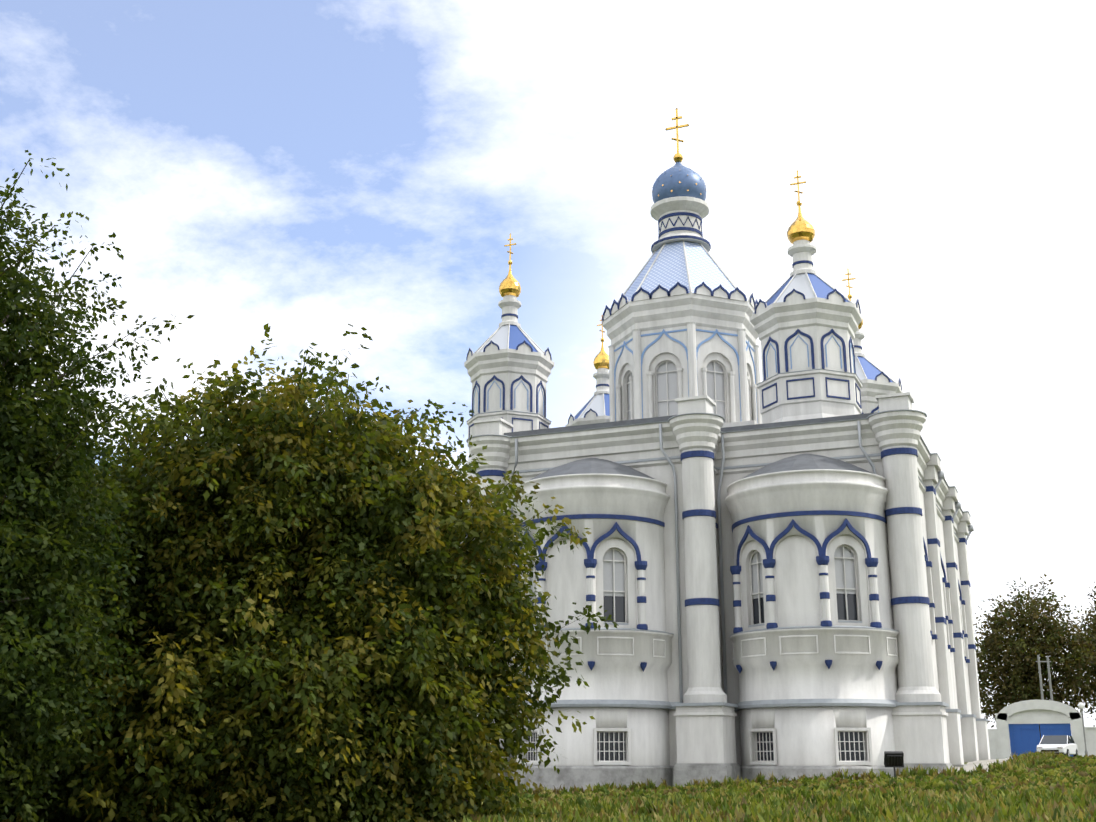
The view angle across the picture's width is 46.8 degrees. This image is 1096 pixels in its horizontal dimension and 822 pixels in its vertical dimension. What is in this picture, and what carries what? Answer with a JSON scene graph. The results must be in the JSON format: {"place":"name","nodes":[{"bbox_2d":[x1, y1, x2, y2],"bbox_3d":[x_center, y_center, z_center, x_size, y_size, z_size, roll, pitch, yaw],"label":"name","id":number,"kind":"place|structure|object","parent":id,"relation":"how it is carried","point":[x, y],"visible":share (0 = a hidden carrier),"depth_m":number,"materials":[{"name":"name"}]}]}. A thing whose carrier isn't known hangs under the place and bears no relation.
{"place":"outdoors","nodes":[
{"label":"outdoors","id":0,"kind":"place"},
{"bbox_2d":[0,0,1095,734],"label":"sky","id":1,"kind":"structure","parent":0,"point":[309,170],"materials":[{"name":"white"}]},
{"bbox_2d":[499,108,862,369],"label":"finials","id":2,"kind":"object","parent":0,"point":[800,228],"visible":0.85,"depth_m":71.14,"materials":[{"name":"gold metal"}]},
{"bbox_2d":[471,763,966,791],"bbox_3d":[7.268,19.038,64.391,27.470,2.341,32.140,-6,-16,22],"label":"building foundation","id":3,"kind":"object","parent":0,"point":[567,777],"depth_m":50.49,"materials":[{"name":"grey concrete"}]},
{"bbox_2d":[506,446,949,764],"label":"church walls","id":4,"kind":"structure","parent":0,"point":[663,473],"depth_m":55.30,"materials":[{"name":"white paint"}]},
{"bbox_3d":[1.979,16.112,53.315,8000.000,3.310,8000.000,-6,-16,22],"label":"ground","id":5,"kind":"structure","parent":0,"visible":0},
{"bbox_2d":[0,150,194,821],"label":"tree","id":6,"kind":"object","parent":5,"relation":"on","point":[38,467],"visible":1,"depth_m":21.27,"materials":[{"name":"green plant"}]},
{"bbox_2d":[0,397,255,821],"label":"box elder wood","id":7,"kind":"object","parent":5,"relation":"on","point":[138,577],"visible":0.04,"depth_m":24.38,"materials":[{"name":"green plant"}]},
{"bbox_2d":[0,323,618,821],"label":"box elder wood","id":8,"kind":"object","parent":5,"relation":"on","point":[358,601],"visible":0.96,"depth_m":24.63,"materials":[{"name":"green plant"}]},
{"bbox_2d":[110,784,1095,821],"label":"grass","id":9,"kind":"structure","parent":5,"relation":"on","point":[1066,804],"depth_m":25.09,"materials":[{"name":"green plant"}]},
{"bbox_2d":[461,196,990,764],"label":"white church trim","id":10,"kind":"structure","parent":5,"relation":"on","point":[923,734],"depth_m":57.71,"materials":[{"name":"white paint"}]},
{"bbox_2d":[511,474,673,765],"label":"apse","id":11,"kind":"structure","parent":10,"relation":"on","point":[612,677],"depth_m":52.54,"materials":[{"name":"white paint"}]},
{"bbox_2d":[459,412,877,536],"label":"church roofs","id":12,"kind":"structure","parent":10,"relation":"on","point":[603,466],"depth_m":55.02,"materials":[{"name":"grey metal"}]},
{"bbox_2d":[473,329,878,422],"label":"arch trim","id":13,"kind":"structure","parent":10,"relation":"attached to","point":[682,344],"depth_m":70.80,"materials":[{"name":"paint"}]},
{"bbox_2d":[652,161,705,202],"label":"dome","id":14,"kind":"structure","parent":10,"relation":"on","point":[688,178],"depth_m":76.00,"materials":[{"name":"blue metal"}]},
{"bbox_2d":[602,292,758,422],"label":"drum","id":15,"kind":"object","parent":10,"relation":"on","point":[703,312],"visible":0.48,"depth_m":71.12,"materials":[{"name":"white paint"}]},
{"bbox_2d":[624,241,734,301],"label":"tent","id":16,"kind":"object","parent":15,"relation":"on","point":[668,271],"visible":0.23,"depth_m":73.27,"materials":[{"name":"white metal"}]},
{"bbox_2d":[479,273,892,418],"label":"turret roofs","id":17,"kind":"structure","parent":10,"relation":"on","point":[821,288],"depth_m":69.30,"materials":[{"name":"blue metal"}]},
{"bbox_2d":[524,361,866,760],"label":"window frames","id":18,"kind":"structure","parent":10,"relation":"attached to","point":[751,594],"depth_m":52.53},
{"bbox_2d":[528,362,865,760],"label":"windows","id":19,"kind":"structure","parent":18,"relation":"in","point":[619,566],"depth_m":52.76,"materials":[{"name":"grey glass"}]},
{"bbox_2d":[466,212,975,672],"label":"decorative trim","id":20,"kind":"structure","parent":10,"relation":"attached to","point":[822,558],"depth_m":54.02,"materials":[{"name":"blue paint"}]},
{"bbox_2d":[466,369,987,721],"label":"cornice moldings","id":21,"kind":"structure","parent":10,"relation":"attached to","point":[743,704],"depth_m":51.66,"materials":[{"name":"white paint"}]},
{"bbox_2d":[508,421,973,761],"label":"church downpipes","id":22,"kind":"object","parent":10,"relation":"attached to","point":[941,476],"visible":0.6,"depth_m":55.34,"materials":[{"name":"white metal"}]},
{"bbox_2d":[725,469,898,765],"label":"apse","id":23,"kind":"structure","parent":10,"relation":"on","point":[804,736],"depth_m":51.88,"materials":[{"name":"white paint"}]},
{"bbox_2d":[918,473,971,713],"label":"side wall","id":24,"kind":"structure","parent":10,"relation":"attached to","point":[933,643],"depth_m":65.91,"materials":[{"name":"white paint"}]},
{"bbox_2d":[503,749,1062,794],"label":"weeds","id":25,"kind":"object","parent":5,"relation":"on","point":[1024,760],"visible":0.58,"depth_m":46.98,"materials":[{"name":"green plant"}]},
{"bbox_2d":[481,754,1095,805],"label":"grass","id":26,"kind":"structure","parent":5,"relation":"on","point":[1057,772],"depth_m":39.91,"materials":[{"name":"green plant"}]},
{"bbox_2d":[884,751,903,776],"bbox_3d":[11.689,12.032,42.757,0.640,1.069,0.390,-1,-15,3],"label":"floodlight stand","id":27,"kind":"object","parent":5,"relation":"on","point":[893,759],"visible":0.94,"depth_m":42.74,"materials":[{"name":"black metal"}]},
{"bbox_2d":[973,573,1095,740],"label":"tree","id":28,"kind":"object","parent":5,"relation":"on","point":[1021,682],"visible":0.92,"depth_m":154.72,"materials":[{"name":"green plant"}]},
{"bbox_2d":[988,700,1095,758],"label":"gateway","id":29,"kind":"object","parent":5,"relation":"on","point":[1038,712],"depth_m":100.16,"materials":[{"name":"white paint"}]},
{"bbox_2d":[1009,723,1072,757],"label":"yard gate leaves","id":30,"kind":"object","parent":29,"relation":"attached to","point":[1024,738],"visible":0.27,"depth_m":100.01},
{"bbox_2d":[1036,655,1052,700],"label":"utility poles","id":31,"kind":"object","parent":5,"relation":"on","point":[1040,678],"visible":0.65,"depth_m":121.14,"materials":[{"name":"grey"}]},
{"bbox_2d":[1037,735,1077,756],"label":"white car","id":32,"kind":"object","parent":5,"relation":"on","point":[1065,744],"visible":0.75,"depth_m":76.44,"materials":[{"name":"white paint"}]},
{"bbox_2d":[1055,582,1095,726],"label":"tree","id":33,"kind":"object","parent":5,"relation":"on","point":[1090,625],"visible":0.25,"depth_m":160.65,"materials":[{"name":"green plant"}]},
{"bbox_2d":[1078,702,1087,755],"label":"lamp post","id":34,"kind":"object","parent":5,"relation":"on","point":[1081,705],"visible":0.92,"depth_m":79.18,"materials":[{"name":"grey metal"}]},
{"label":"path","id":35,"kind":"structure","parent":0,"visible":0},
{"bbox_2d":[955,758,1008,771],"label":"pavement","id":36,"kind":"structure","parent":35,"relation":"on","point":[971,765],"depth_m":60.91,"materials":[{"name":"concrete"}]}
]}

